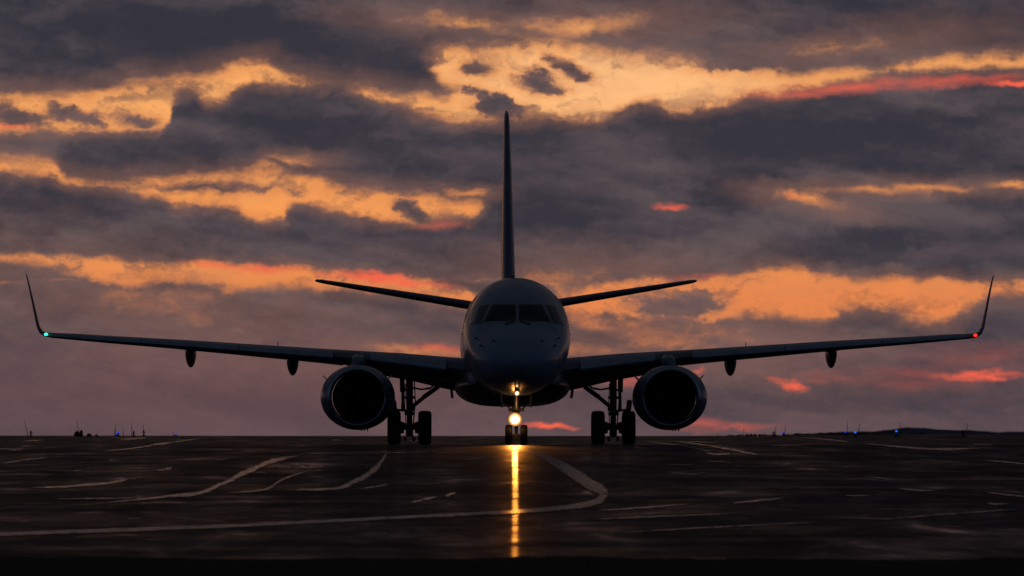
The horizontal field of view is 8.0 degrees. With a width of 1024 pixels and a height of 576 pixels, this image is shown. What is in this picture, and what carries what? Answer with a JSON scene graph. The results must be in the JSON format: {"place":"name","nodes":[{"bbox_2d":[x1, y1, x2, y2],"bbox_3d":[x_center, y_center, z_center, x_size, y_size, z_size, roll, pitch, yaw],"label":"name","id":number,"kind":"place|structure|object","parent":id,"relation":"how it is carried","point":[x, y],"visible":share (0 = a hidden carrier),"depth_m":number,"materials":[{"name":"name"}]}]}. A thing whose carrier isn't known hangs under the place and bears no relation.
{"place":"outdoors","nodes":[
{"label":"outdoors","id":0,"kind":"place"},
{"bbox_2d":[0,434,1023,559],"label":"taxiway","id":1,"kind":"structure","parent":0,"point":[810,478],"depth_m":129.34,"materials":[{"name":"black asphalt"}]},
{"bbox_2d":[0,456,50,463],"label":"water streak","id":2,"kind":"object","parent":1,"relation":"on","point":[23,460],"visible":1,"depth_m":173.76,"materials":[{"name":"grey liquid"}]},
{"bbox_2d":[25,478,130,488],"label":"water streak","id":3,"kind":"object","parent":1,"relation":"on","point":[94,484],"visible":1,"depth_m":140.53,"materials":[{"name":"grey liquid"}]},
{"bbox_2d":[54,497,153,498],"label":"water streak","id":4,"kind":"object","parent":1,"relation":"on","point":[104,498],"visible":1,"depth_m":128.17,"materials":[{"name":"grey liquid"}]},
{"bbox_2d":[102,442,175,451],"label":"taxiway marking","id":5,"kind":"object","parent":1,"relation":"on","point":[141,446],"visible":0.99,"depth_m":196.75,"materials":[{"name":"grey paint"}]},
{"bbox_2d":[153,467,172,470],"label":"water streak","id":6,"kind":"object","parent":1,"relation":"on","point":[165,469],"visible":1,"depth_m":159.42,"materials":[{"name":"grey liquid"}]},
{"bbox_2d":[148,438,202,444],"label":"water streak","id":7,"kind":"object","parent":1,"relation":"on","point":[176,441],"visible":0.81,"depth_m":292.42,"materials":[{"name":"grey liquid"}]},
{"bbox_2d":[64,454,305,507],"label":"taxiway marking","id":8,"kind":"object","parent":1,"relation":"on","point":[252,469],"visible":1,"depth_m":142.82,"materials":[{"name":"paint"}]},
{"bbox_2d":[224,467,319,493],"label":"taxiway marking","id":9,"kind":"object","parent":1,"relation":"on","point":[272,485],"visible":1,"depth_m":139.70,"materials":[{"name":"paint"}]},
{"bbox_2d":[0,451,607,535],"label":"painted line","id":10,"kind":"object","parent":1,"relation":"on","point":[583,479],"visible":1,"depth_m":115.29,"materials":[{"name":"paint"}]},
{"bbox_2d":[275,451,387,490],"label":"taxiway marking","id":11,"kind":"object","parent":1,"relation":"on","point":[376,467],"visible":1,"depth_m":144.77,"materials":[{"name":"paint"}]},
{"bbox_2d":[301,452,422,453],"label":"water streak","id":12,"kind":"object","parent":1,"relation":"on","point":[357,453],"visible":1,"depth_m":183.15,"materials":[{"name":"grey liquid"}]},
{"bbox_2d":[358,484,389,489],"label":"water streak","id":13,"kind":"object","parent":1,"relation":"on","point":[374,486],"visible":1,"depth_m":139.54,"materials":[{"name":"grey liquid"}]},
{"bbox_2d":[410,496,437,502],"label":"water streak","id":14,"kind":"object","parent":1,"relation":"on","point":[425,498],"visible":1,"depth_m":127.53,"materials":[{"name":"grey liquid"}]},
{"bbox_2d":[445,492,456,496],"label":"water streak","id":15,"kind":"object","parent":1,"relation":"on","point":[450,494],"visible":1,"depth_m":131.80,"materials":[{"name":"grey liquid"}]},
{"bbox_2d":[26,111,993,444],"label":"airliner","id":16,"kind":"object","parent":1,"relation":"on","point":[514,343],"visible":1,"depth_m":212.49,"materials":[{"name":"paint"}]},
{"bbox_2d":[595,503,693,510],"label":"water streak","id":17,"kind":"object","parent":1,"relation":"on","point":[651,506],"visible":1,"depth_m":120.70,"materials":[{"name":"grey liquid"}]},
{"bbox_2d":[589,512,741,519],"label":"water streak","id":18,"kind":"object","parent":1,"relation":"on","point":[661,516],"visible":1,"depth_m":114.34,"materials":[{"name":"grey liquid"}]},
{"bbox_2d":[643,441,716,452],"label":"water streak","id":19,"kind":"object","parent":1,"relation":"on","point":[685,446],"visible":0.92,"depth_m":196.86,"materials":[{"name":"grey liquid"}]},
{"bbox_2d":[666,439,764,456],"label":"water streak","id":20,"kind":"object","parent":1,"relation":"on","point":[736,450],"visible":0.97,"depth_m":192.92,"materials":[{"name":"grey liquid"}]},
{"bbox_2d":[704,452,732,454],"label":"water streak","id":21,"kind":"object","parent":1,"relation":"on","point":[719,453],"visible":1,"depth_m":183.50,"materials":[{"name":"grey liquid"}]},
{"bbox_2d":[614,521,831,532],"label":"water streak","id":22,"kind":"object","parent":1,"relation":"on","point":[722,526],"visible":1,"depth_m":107.83,"materials":[{"name":"grey liquid"}]},
{"bbox_2d":[730,497,785,503],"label":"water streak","id":23,"kind":"object","parent":1,"relation":"on","point":[748,501],"visible":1,"depth_m":125.82,"materials":[{"name":"grey liquid"}]},
{"bbox_2d":[800,437,850,442],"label":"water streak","id":24,"kind":"object","parent":1,"relation":"on","point":[829,439],"visible":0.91,"depth_m":337.39,"materials":[{"name":"grey liquid"}]},
{"bbox_2d":[866,476,898,479],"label":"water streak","id":25,"kind":"object","parent":1,"relation":"on","point":[882,478],"visible":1,"depth_m":147.49,"materials":[{"name":"grey liquid"}]},
{"bbox_2d":[897,488,940,491],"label":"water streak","id":26,"kind":"object","parent":1,"relation":"on","point":[914,489],"visible":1,"depth_m":135.59,"materials":[{"name":"grey liquid"}]},
{"bbox_2d":[858,442,985,449],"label":"taxiway marking","id":27,"kind":"object","parent":1,"relation":"on","point":[907,447],"visible":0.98,"depth_m":192.82,"materials":[{"name":"grey paint"}]},
{"bbox_2d":[877,508,1023,519],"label":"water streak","id":28,"kind":"object","parent":1,"relation":"on","point":[950,513],"visible":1,"depth_m":115.69,"materials":[{"name":"grey liquid"}]},
{"bbox_2d":[986,502,1010,504],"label":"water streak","id":29,"kind":"object","parent":1,"relation":"on","point":[990,503],"visible":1,"depth_m":123.17,"materials":[{"name":"grey liquid"}]},
{"bbox_2d":[984,460,1023,463],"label":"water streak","id":30,"kind":"object","parent":1,"relation":"on","point":[1004,461],"visible":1,"depth_m":170.72,"materials":[{"name":"grey liquid"}]},
{"bbox_2d":[984,492,1023,496],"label":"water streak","id":31,"kind":"object","parent":1,"relation":"on","point":[1005,494],"visible":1,"depth_m":130.99,"materials":[{"name":"grey liquid"}]},
{"bbox_2d":[0,0,1023,435],"label":"sky","id":32,"kind":"structure","parent":0,"point":[820,170],"materials":[{"name":"grey"}]},
{"bbox_2d":[727,432,924,435],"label":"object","id":33,"kind":"structure","parent":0,"point":[829,433],"depth_m":1645.69,"materials":[{"name":"black"}]},
{"bbox_2d":[811,427,1023,433],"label":"hills","id":34,"kind":"structure","parent":0,"point":[905,430],"depth_m":3417.86,"materials":[{"name":"black"}]},
{"bbox_3d":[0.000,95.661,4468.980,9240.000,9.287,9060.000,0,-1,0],"label":"ground","id":35,"kind":"structure","parent":0,"visible":0},
{"bbox_2d":[0,554,1022,575],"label":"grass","id":36,"kind":"structure","parent":35,"relation":"on","point":[31,560],"depth_m":87.91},
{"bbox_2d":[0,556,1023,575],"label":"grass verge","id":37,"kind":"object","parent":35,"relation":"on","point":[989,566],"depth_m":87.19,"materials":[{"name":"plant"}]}
]}

